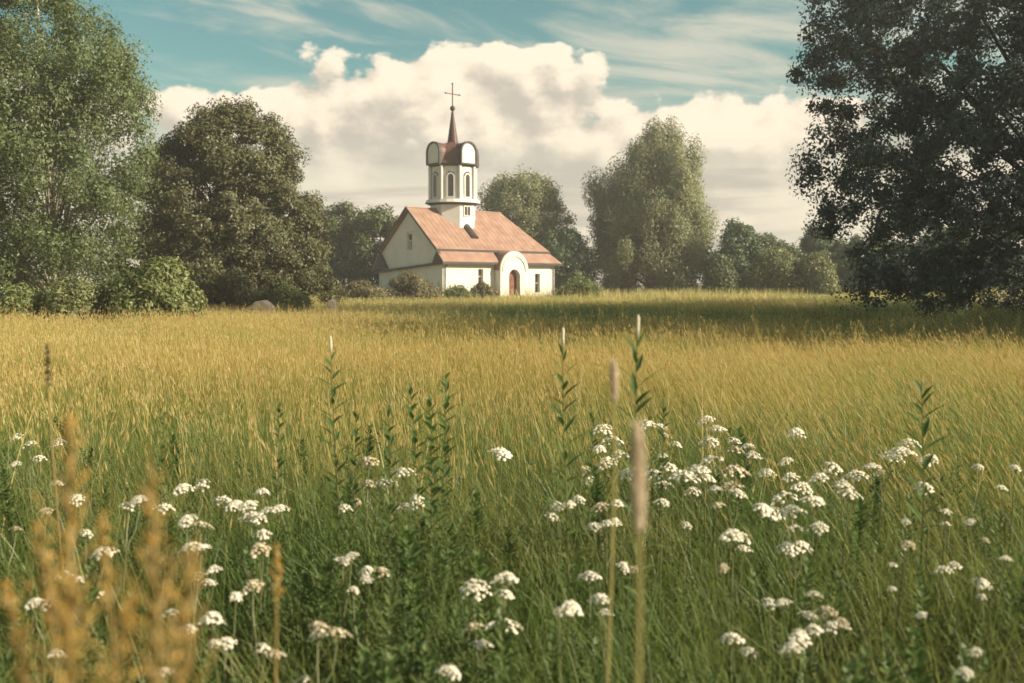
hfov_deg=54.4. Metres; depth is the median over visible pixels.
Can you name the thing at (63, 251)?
birch tree
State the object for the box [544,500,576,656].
yarrow plant
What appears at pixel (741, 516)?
leafy herb
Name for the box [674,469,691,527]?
leafy herb
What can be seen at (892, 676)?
leafy herb
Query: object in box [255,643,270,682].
yarrow plant
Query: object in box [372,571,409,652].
leafy herb
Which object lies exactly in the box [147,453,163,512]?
leafy herb
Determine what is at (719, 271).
bush
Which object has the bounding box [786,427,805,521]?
yarrow plant
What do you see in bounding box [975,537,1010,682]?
yarrow plant
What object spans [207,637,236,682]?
yarrow plant
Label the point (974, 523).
leafy herb
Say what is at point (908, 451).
yarrow plant
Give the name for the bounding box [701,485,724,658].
yarrow plant
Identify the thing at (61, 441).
yarrow plant
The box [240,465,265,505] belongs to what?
leafy herb
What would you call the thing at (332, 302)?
stone post
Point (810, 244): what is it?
grove tree
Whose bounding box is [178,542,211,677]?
yarrow plant
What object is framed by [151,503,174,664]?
yarrow plant
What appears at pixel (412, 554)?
leafy herb
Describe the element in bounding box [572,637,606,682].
leafy herb
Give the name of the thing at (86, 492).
leafy herb
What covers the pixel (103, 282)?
bush
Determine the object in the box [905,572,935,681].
leafy herb
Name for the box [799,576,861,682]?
leafy herb
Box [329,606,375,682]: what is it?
leafy herb
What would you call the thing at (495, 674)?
leafy herb
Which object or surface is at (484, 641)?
yarrow plant
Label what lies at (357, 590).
yarrow plant
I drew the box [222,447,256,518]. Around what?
leafy herb
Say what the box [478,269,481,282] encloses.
window
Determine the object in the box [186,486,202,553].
leafy herb
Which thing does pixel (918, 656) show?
leafy herb
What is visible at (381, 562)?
leafy herb
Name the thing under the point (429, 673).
leafy herb
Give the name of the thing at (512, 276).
door
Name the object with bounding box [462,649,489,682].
leafy herb
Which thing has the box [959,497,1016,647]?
leafy herb
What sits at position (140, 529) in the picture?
leafy herb
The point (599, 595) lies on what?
yarrow plant
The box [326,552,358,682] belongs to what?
yarrow plant
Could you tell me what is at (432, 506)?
willowherb
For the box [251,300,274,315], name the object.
boulder
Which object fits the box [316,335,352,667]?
willowherb
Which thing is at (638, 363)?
willowherb
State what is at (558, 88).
sky
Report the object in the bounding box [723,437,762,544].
yarrow plant
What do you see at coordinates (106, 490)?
leafy herb
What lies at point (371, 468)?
leafy herb
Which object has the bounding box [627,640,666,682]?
leafy herb
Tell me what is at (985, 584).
yarrow plant
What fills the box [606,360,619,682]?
bristle grass
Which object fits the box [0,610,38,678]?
leafy herb
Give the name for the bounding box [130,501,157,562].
leafy herb
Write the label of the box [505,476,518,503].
leafy herb
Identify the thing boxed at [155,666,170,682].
yarrow plant
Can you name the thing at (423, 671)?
leafy herb
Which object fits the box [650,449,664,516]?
leafy herb
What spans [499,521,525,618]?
leafy herb
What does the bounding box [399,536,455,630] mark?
leafy herb
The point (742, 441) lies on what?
leafy herb
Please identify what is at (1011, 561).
leafy herb
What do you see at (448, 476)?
leafy herb
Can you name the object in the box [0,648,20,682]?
leafy herb
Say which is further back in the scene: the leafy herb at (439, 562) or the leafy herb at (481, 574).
the leafy herb at (439, 562)
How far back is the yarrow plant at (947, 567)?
3.56 m
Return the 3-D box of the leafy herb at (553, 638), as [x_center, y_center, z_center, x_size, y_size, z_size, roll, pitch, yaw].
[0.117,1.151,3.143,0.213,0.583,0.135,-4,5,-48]
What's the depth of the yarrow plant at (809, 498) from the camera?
3.62 m
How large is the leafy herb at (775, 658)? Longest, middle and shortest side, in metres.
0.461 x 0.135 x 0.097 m
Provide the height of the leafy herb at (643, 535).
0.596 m
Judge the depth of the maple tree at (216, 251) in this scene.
49.61 m
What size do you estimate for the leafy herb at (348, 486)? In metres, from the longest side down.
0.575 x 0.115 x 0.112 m
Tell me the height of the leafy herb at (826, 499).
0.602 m
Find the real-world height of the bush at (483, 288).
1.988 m
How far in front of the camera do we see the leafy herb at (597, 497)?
4.52 m
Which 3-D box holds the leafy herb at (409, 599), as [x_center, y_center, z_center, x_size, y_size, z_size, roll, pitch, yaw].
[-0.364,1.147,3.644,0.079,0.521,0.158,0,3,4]
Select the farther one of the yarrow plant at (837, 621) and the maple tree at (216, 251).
the maple tree at (216, 251)
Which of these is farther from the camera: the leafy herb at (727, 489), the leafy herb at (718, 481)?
the leafy herb at (727, 489)
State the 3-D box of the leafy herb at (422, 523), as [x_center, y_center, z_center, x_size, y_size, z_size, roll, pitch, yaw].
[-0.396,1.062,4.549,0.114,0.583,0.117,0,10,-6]
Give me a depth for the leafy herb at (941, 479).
5.54 m
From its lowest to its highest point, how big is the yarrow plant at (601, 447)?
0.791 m
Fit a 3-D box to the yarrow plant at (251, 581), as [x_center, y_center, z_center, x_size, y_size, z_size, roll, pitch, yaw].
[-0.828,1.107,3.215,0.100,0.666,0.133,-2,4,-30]
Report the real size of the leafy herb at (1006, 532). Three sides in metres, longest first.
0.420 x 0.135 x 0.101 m
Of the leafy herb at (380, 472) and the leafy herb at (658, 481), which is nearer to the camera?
the leafy herb at (380, 472)
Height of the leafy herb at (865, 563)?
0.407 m
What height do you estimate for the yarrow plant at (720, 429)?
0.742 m
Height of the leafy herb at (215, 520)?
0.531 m
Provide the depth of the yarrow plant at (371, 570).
3.50 m
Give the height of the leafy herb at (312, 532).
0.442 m
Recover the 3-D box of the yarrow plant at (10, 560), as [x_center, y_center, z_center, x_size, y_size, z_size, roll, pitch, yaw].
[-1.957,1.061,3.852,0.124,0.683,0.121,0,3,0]
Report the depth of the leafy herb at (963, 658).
2.61 m
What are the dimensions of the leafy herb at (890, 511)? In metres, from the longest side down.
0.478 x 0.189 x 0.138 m
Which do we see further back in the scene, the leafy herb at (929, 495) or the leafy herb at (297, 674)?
the leafy herb at (929, 495)
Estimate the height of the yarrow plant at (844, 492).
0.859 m
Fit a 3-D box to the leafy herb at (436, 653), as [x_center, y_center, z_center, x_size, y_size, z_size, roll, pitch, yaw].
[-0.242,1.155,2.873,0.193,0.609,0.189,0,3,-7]
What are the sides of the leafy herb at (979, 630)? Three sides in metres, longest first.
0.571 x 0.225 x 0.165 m
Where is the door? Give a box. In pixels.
[509,270,515,296]
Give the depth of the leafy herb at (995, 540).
3.96 m
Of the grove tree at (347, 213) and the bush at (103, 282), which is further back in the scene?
the grove tree at (347, 213)
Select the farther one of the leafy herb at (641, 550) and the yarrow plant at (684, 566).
the leafy herb at (641, 550)
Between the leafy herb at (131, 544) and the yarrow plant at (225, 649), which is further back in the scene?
the leafy herb at (131, 544)
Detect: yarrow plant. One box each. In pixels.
[1,526,22,651]
[9,433,37,524]
[9,441,46,523]
[24,578,61,682]
[35,507,52,671]
[47,649,65,682]
[50,438,66,496]
[50,480,84,533]
[64,571,100,678]
[73,529,119,676]
[112,495,148,606]
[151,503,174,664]
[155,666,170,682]
[162,608,197,662]
[172,479,210,630]
[173,514,214,682]
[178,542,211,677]
[192,565,222,650]
[196,592,242,682]
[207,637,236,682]
[210,495,236,634]
[224,500,275,668]
[242,579,265,681]
[250,529,271,682]
[253,488,289,631]
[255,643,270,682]
[264,649,310,682]
[307,621,352,682]
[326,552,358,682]
[338,498,363,617]
[346,575,373,672]
[356,456,378,563]
[358,467,413,559]
[358,565,396,674]
[395,494,424,591]
[434,664,460,682]
[460,578,491,681]
[462,618,523,682]
[487,447,511,567]
[489,571,518,681]
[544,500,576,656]
[553,600,582,682]
[572,494,626,636]
[573,465,593,565]
[577,571,601,673]
[586,517,621,671]
[588,593,613,682]
[590,445,617,559]
[593,424,623,498]
[611,450,630,592]
[611,562,636,673]
[641,419,667,537]
[645,469,673,581]
[653,498,670,660]
[657,453,678,563]
[658,433,681,544]
[667,522,691,664]
[668,466,715,594]
[685,455,722,611]
[697,415,714,507]
[698,425,727,478]
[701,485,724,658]
[707,544,750,682]
[713,528,750,677]
[715,481,746,642]
[716,465,749,594]
[717,632,757,682]
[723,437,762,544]
[752,490,797,657]
[757,457,792,570]
[760,597,779,682]
[774,590,823,679]
[776,495,828,678]
[776,524,812,662]
[779,623,823,682]
[782,472,828,554]
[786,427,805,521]
[811,605,850,682]
[822,462,868,571]
[830,479,862,640]
[862,463,889,598]
[878,438,921,535]
[879,518,915,681]
[879,562,897,678]
[885,446,937,540]
[886,586,926,682]
[913,481,937,652]
[928,561,962,678]
[937,509,952,644]
[953,647,983,682]
[964,518,987,677]
[969,464,983,548]
[969,577,992,676]
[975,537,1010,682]
[994,485,1010,619]
[1007,464,1021,583]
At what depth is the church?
96.49 m
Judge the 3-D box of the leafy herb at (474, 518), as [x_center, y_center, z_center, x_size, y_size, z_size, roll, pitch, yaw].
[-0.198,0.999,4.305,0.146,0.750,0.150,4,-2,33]
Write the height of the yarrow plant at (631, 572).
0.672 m
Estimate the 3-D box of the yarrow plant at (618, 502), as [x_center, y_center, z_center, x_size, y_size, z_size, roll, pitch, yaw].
[0.349,1.015,4.183,0.260,0.735,0.108,2,4,33]
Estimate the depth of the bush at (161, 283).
26.68 m
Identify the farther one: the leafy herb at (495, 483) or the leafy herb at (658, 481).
the leafy herb at (495, 483)
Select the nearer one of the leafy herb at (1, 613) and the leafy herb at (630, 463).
the leafy herb at (1, 613)
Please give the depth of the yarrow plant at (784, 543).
3.57 m
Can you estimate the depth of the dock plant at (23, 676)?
0.95 m
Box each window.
[405,231,412,249]
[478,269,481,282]
[534,274,540,293]
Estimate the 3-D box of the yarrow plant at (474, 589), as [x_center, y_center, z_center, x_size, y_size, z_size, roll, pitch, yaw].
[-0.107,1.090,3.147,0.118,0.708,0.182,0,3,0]
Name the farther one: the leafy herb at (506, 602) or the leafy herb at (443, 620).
the leafy herb at (506, 602)
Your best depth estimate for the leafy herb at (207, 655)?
2.57 m
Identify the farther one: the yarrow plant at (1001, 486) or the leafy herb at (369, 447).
the leafy herb at (369, 447)
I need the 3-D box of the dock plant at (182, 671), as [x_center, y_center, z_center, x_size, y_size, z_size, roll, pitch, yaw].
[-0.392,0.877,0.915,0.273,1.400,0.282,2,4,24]
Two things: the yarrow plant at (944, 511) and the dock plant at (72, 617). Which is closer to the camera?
the dock plant at (72, 617)
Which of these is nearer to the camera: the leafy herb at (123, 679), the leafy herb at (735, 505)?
the leafy herb at (123, 679)
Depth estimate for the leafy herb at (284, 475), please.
6.00 m
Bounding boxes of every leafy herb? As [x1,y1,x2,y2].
[0,444,7,523]
[0,465,21,570]
[0,528,18,603]
[0,596,21,642]
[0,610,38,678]
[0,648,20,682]
[5,593,31,682]
[11,515,34,590]
[15,564,60,681]
[16,466,42,520]
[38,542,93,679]
[51,470,75,544]
[52,412,76,499]
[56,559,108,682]
[67,486,90,565]
[73,472,88,514]
[74,519,94,585]
[78,568,103,632]
[80,446,96,517]
[85,596,133,682]
[89,479,111,572]
[106,443,126,506]
[115,524,138,588]
[116,588,143,680]
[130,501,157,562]
[130,512,150,583]
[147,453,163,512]
[156,505,188,641]
[160,476,209,592]
[160,503,175,581]
[169,433,183,514]
[171,637,196,682]
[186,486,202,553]
[187,564,217,652]
[197,639,250,682]
[204,499,234,584]
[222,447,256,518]
[225,458,243,497]
[229,546,257,665]
[233,526,297,681]
[239,553,285,680]
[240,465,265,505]
[243,595,269,681]
[266,556,299,670]
[272,468,291,535]
[274,564,315,679]
[276,524,299,592]
[282,565,335,682]
[284,656,322,682]
[286,549,318,615]
[298,439,312,501]
[300,550,354,682]
[302,517,327,560]
[323,654,375,682]
[329,479,353,537]
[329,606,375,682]
[332,442,366,547]
[336,568,388,656]
[340,482,361,542]
[352,638,400,682]
[356,466,373,552]
[356,663,374,682]
[358,421,382,503]
[358,559,378,647]
[361,646,403,682]
[362,602,398,650]
[364,446,397,529]
[366,561,394,660]
[368,568,402,682]
[370,450,409,561]
[371,482,401,567]
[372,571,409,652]
[373,544,391,605]
[374,524,430,676]
[374,625,425,682]
[378,610,440,682]
[379,626,406,677]
[387,593,438,682]
[391,641,442,682]
[392,614,418,679]
[393,634,436,682]
[397,637,456,682]
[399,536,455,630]
[404,588,413,627]
[408,493,463,606]
[408,667,424,682]
[413,438,442,485]
[415,518,432,588]
[420,545,442,636]
[421,599,460,680]
[422,541,470,649]
[423,499,439,564]
[425,554,463,621]
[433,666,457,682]
[434,516,466,673]
[437,453,465,511]
[439,595,478,682]
[443,587,478,682]
[444,466,466,529]
[445,544,496,682]
[451,542,487,621]
[457,486,486,624]
[458,506,503,582]
[462,621,479,682]
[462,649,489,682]
[475,598,518,682]
[484,469,503,512]
[485,566,517,637]
[489,573,517,670]
[489,582,519,634]
[491,606,520,682]
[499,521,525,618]
[499,545,514,594]
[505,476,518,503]
[514,525,533,611]
[533,498,548,560]
[534,627,564,682]
[536,605,566,682]
[551,622,586,682]
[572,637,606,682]
[580,497,610,554]
[580,627,602,680]
[587,465,612,617]
[602,449,633,555]
[619,517,657,610]
[622,428,648,514]
[623,478,632,528]
[623,529,646,631]
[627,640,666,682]
[630,486,664,545]
[636,463,656,539]
[646,670,657,682]
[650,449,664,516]
[655,464,666,517]
[665,583,710,681]
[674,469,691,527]
[679,517,710,606]
[679,659,689,682]
[684,467,704,529]
[699,668,750,682]
[705,468,727,543]
[711,450,728,505]
[718,473,738,518]
[720,481,749,561]
[722,421,755,535]
[730,500,752,571]
[746,570,775,666]
[749,497,765,534]
[763,648,783,682]
[769,640,821,682]
[788,530,816,644]
[791,549,842,669]
[797,522,830,611]
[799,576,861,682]
[816,488,848,585]
[821,606,873,682]
[838,644,878,682]
[842,491,877,639]
[847,650,902,682]
[856,547,871,600]
[857,498,867,552]
[859,536,885,627]
[864,469,893,564]
[873,453,891,516]
[878,637,910,682]
[880,494,906,557]
[882,642,906,681]
[884,506,929,606]
[884,619,936,682]
[886,447,899,497]
[889,487,933,574]
[892,551,916,619]
[893,557,946,667]
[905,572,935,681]
[910,607,971,682]
[925,490,950,547]
[931,468,956,540]
[942,450,982,533]
[942,638,1004,682]
[947,617,1018,682]
[955,487,991,562]
[958,513,979,604]
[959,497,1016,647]
[966,506,987,559]
[971,496,1009,576]
[974,524,1023,638]
[990,577,1023,682]
[994,572,1023,637]
[999,460,1015,502]
[1000,516,1014,552]
[1005,546,1022,618]
[1010,639,1023,680]
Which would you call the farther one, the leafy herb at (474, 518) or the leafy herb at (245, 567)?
the leafy herb at (474, 518)
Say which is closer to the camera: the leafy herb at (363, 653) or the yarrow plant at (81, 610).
the leafy herb at (363, 653)
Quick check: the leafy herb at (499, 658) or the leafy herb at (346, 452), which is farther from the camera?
the leafy herb at (346, 452)
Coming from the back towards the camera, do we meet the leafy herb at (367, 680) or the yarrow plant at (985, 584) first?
the yarrow plant at (985, 584)
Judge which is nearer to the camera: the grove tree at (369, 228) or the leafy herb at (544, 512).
the leafy herb at (544, 512)
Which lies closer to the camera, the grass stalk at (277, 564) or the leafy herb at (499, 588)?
the grass stalk at (277, 564)
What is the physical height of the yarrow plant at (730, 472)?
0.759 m
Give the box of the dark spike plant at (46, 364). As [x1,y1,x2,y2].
[43,343,72,679]
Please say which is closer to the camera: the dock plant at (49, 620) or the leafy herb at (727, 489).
the dock plant at (49, 620)
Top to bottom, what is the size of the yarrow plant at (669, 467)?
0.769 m
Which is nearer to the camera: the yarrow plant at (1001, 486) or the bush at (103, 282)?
the yarrow plant at (1001, 486)
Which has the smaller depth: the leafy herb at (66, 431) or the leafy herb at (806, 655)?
the leafy herb at (806, 655)
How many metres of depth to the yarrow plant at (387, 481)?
4.62 m
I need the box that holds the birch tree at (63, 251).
[0,0,167,292]
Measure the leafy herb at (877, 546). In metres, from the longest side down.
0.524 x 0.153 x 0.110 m
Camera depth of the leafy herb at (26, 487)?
5.85 m
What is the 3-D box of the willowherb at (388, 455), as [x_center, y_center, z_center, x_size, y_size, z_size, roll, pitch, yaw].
[-0.511,0.804,4.149,0.131,1.161,0.128,-2,4,-36]
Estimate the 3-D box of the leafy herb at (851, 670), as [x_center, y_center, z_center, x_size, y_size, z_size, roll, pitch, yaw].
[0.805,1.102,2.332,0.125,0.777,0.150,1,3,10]
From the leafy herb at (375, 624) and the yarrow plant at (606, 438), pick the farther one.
the yarrow plant at (606, 438)
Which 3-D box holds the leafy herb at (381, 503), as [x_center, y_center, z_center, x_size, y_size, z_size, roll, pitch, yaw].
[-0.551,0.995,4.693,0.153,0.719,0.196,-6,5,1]
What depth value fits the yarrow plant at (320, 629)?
2.63 m
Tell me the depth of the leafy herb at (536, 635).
3.56 m
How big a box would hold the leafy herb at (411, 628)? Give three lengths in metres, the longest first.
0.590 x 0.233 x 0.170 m
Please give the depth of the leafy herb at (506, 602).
3.95 m
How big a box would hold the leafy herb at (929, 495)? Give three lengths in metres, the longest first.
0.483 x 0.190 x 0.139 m
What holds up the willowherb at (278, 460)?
on the ground at (520, 585)
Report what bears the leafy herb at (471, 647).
on the ground at (520, 585)
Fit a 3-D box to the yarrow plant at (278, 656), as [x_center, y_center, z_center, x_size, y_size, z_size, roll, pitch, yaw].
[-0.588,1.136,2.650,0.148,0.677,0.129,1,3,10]
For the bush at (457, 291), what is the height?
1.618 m
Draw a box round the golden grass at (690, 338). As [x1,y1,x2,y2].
[0,286,1023,664]
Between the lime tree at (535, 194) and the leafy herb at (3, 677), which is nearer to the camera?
the leafy herb at (3, 677)
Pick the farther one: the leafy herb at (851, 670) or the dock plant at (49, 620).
the leafy herb at (851, 670)
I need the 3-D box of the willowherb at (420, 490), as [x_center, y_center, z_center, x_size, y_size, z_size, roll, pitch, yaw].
[-0.404,0.753,4.248,0.123,1.251,0.158,-2,4,-32]
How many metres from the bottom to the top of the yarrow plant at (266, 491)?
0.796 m
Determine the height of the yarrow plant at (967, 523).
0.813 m
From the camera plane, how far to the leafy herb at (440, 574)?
4.07 m
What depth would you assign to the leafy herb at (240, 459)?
6.51 m
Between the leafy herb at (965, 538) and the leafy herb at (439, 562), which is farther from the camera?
the leafy herb at (965, 538)
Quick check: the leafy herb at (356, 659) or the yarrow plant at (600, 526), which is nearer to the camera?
the leafy herb at (356, 659)
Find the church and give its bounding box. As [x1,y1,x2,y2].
[372,83,561,297]
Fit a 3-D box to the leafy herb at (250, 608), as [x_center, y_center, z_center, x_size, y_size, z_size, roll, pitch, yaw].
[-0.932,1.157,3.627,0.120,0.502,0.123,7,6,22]
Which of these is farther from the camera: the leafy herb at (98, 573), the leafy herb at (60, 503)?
the leafy herb at (60, 503)
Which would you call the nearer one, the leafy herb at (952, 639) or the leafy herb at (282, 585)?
the leafy herb at (952, 639)
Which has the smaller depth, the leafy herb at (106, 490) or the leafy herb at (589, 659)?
the leafy herb at (589, 659)
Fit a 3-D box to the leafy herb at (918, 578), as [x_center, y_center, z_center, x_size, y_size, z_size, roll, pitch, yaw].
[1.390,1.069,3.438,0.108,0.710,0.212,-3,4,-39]
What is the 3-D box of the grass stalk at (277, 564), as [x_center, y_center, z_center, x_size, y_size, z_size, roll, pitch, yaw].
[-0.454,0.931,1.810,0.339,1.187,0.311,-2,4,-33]
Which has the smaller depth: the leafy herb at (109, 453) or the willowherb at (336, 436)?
the willowherb at (336, 436)
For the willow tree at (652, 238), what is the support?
on the ground at (520, 585)
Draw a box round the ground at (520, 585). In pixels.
[4,285,1017,682]
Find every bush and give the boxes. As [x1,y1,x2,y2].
[0,281,47,324]
[33,275,109,325]
[91,277,116,321]
[98,255,207,324]
[269,282,314,312]
[335,278,396,301]
[385,270,444,299]
[441,284,482,299]
[470,280,499,298]
[543,274,610,298]
[700,253,740,293]
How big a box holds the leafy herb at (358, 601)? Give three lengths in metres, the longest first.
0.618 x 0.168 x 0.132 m
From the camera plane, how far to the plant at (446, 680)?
2.73 m
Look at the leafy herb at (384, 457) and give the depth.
5.27 m
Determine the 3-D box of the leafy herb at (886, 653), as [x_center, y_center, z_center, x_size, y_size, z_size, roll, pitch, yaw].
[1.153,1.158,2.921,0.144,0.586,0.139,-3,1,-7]
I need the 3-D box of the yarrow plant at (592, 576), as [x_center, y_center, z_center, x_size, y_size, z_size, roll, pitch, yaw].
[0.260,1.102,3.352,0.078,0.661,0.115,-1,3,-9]
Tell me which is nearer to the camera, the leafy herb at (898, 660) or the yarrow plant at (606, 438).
the leafy herb at (898, 660)
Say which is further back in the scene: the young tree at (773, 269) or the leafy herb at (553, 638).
the young tree at (773, 269)
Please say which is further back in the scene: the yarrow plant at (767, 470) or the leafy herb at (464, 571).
the yarrow plant at (767, 470)
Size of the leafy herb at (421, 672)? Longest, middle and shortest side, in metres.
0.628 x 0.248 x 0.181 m
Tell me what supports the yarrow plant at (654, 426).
on the ground at (520, 585)
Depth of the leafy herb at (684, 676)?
2.89 m
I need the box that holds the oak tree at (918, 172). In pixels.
[784,0,1023,319]
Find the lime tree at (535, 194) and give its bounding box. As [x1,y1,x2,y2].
[476,164,577,277]
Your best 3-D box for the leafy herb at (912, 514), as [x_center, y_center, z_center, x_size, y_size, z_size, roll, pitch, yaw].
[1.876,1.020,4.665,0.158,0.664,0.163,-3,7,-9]
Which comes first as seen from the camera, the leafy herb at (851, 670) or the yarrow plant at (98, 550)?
the leafy herb at (851, 670)
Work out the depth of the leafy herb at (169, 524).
4.07 m
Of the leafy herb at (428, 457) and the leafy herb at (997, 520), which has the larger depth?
the leafy herb at (428, 457)
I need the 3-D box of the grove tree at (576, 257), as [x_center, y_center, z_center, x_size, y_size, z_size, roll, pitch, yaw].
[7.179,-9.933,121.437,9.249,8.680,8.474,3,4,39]
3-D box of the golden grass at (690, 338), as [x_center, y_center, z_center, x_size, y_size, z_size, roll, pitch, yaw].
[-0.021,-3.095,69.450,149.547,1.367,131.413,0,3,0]
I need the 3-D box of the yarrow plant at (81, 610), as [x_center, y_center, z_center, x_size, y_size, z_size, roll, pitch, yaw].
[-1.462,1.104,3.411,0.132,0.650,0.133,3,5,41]
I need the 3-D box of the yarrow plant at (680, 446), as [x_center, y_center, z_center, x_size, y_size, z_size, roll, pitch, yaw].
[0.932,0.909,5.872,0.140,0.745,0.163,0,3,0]
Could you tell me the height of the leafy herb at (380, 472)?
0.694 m
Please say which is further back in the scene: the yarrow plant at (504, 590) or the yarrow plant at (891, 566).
the yarrow plant at (891, 566)
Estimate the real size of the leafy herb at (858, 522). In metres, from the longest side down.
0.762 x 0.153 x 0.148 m
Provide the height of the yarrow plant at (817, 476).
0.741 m
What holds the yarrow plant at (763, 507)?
on the ground at (520, 585)
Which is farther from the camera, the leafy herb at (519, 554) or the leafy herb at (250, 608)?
the leafy herb at (519, 554)
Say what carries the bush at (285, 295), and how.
on the ground at (520, 585)
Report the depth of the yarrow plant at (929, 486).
4.04 m
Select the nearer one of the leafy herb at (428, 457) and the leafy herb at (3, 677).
the leafy herb at (3, 677)
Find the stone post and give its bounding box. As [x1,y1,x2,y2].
[326,299,337,313]
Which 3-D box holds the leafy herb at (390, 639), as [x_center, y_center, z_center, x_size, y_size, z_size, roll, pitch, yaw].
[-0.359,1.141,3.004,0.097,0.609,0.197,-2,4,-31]
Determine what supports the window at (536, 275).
in the church
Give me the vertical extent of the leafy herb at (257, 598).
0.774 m
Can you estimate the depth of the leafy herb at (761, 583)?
3.92 m
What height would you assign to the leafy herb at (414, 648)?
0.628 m
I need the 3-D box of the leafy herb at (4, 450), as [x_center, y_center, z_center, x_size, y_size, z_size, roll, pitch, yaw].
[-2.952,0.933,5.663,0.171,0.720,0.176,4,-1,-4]
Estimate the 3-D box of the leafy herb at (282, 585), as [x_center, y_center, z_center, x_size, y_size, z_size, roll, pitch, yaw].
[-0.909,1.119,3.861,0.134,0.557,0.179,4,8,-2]
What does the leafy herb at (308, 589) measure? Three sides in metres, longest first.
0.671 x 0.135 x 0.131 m
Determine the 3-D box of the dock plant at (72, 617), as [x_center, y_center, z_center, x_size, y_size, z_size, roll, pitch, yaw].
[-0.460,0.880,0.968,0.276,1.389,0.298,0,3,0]
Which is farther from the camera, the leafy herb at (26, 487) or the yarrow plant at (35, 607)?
the leafy herb at (26, 487)
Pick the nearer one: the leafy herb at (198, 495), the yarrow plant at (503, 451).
the yarrow plant at (503, 451)
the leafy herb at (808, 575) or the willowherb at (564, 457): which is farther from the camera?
the willowherb at (564, 457)
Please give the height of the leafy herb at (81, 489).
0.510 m
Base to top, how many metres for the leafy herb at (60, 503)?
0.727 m
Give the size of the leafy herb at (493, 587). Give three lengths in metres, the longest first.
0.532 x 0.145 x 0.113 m
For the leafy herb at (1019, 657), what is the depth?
3.57 m
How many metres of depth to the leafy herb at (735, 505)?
5.18 m
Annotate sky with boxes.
[0,0,1023,284]
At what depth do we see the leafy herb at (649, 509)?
5.15 m
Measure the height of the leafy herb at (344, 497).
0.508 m
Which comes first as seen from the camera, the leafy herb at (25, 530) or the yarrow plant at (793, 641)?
the yarrow plant at (793, 641)
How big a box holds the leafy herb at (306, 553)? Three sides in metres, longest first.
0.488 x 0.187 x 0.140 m
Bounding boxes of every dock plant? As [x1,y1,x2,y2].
[0,581,59,682]
[19,507,91,680]
[30,556,107,682]
[33,406,111,682]
[88,589,141,682]
[93,505,132,682]
[119,451,191,682]
[144,537,222,682]
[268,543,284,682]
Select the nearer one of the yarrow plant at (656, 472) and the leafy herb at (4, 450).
the yarrow plant at (656, 472)
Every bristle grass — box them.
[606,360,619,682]
[627,420,647,682]
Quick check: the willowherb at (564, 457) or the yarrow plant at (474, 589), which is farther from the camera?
the willowherb at (564, 457)
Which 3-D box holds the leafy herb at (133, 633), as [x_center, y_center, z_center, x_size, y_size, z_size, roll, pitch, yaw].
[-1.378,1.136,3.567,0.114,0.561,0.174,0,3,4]
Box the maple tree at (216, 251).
[93,93,345,312]
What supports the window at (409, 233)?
in the church
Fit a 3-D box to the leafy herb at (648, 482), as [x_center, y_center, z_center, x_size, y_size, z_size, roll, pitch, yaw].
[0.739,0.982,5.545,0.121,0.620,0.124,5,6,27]
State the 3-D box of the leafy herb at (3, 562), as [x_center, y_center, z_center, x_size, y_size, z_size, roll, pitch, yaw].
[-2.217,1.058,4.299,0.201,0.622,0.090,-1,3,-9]
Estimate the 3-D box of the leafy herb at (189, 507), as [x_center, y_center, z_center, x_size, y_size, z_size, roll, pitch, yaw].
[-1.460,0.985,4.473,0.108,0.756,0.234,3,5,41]
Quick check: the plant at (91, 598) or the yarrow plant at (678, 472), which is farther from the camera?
the yarrow plant at (678, 472)
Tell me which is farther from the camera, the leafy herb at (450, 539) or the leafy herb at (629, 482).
the leafy herb at (629, 482)
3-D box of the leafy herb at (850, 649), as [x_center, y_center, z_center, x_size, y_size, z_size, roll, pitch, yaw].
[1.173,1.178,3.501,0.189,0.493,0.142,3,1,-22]
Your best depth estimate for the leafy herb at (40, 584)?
3.58 m
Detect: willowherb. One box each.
[155,412,169,568]
[267,391,286,572]
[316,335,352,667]
[342,401,367,613]
[376,395,403,614]
[402,375,428,614]
[415,384,448,637]
[425,372,459,602]
[543,327,586,681]
[576,401,602,626]
[608,314,667,676]
[651,402,673,604]
[897,378,950,636]
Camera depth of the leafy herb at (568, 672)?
3.34 m
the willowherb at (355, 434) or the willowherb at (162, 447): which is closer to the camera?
the willowherb at (355, 434)
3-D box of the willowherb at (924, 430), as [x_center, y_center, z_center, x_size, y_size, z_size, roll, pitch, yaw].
[1.670,0.755,4.061,0.216,1.269,0.213,-3,5,-44]
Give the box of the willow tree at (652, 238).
[580,115,721,294]
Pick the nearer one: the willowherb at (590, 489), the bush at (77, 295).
the willowherb at (590, 489)
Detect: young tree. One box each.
[744,246,805,295]
[794,250,841,295]
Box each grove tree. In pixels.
[316,199,377,293]
[337,203,397,286]
[540,225,607,292]
[704,216,770,292]
[744,232,807,290]
[797,223,854,293]
[835,232,918,293]
[899,226,1019,294]
[984,231,1023,290]
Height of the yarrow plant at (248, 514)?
0.783 m
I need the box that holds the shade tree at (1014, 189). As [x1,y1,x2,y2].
[1005,108,1023,225]
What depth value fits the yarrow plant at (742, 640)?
2.83 m
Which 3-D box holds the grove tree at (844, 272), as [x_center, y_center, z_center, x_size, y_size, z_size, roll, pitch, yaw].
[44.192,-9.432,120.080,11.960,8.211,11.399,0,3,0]
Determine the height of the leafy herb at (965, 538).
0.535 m

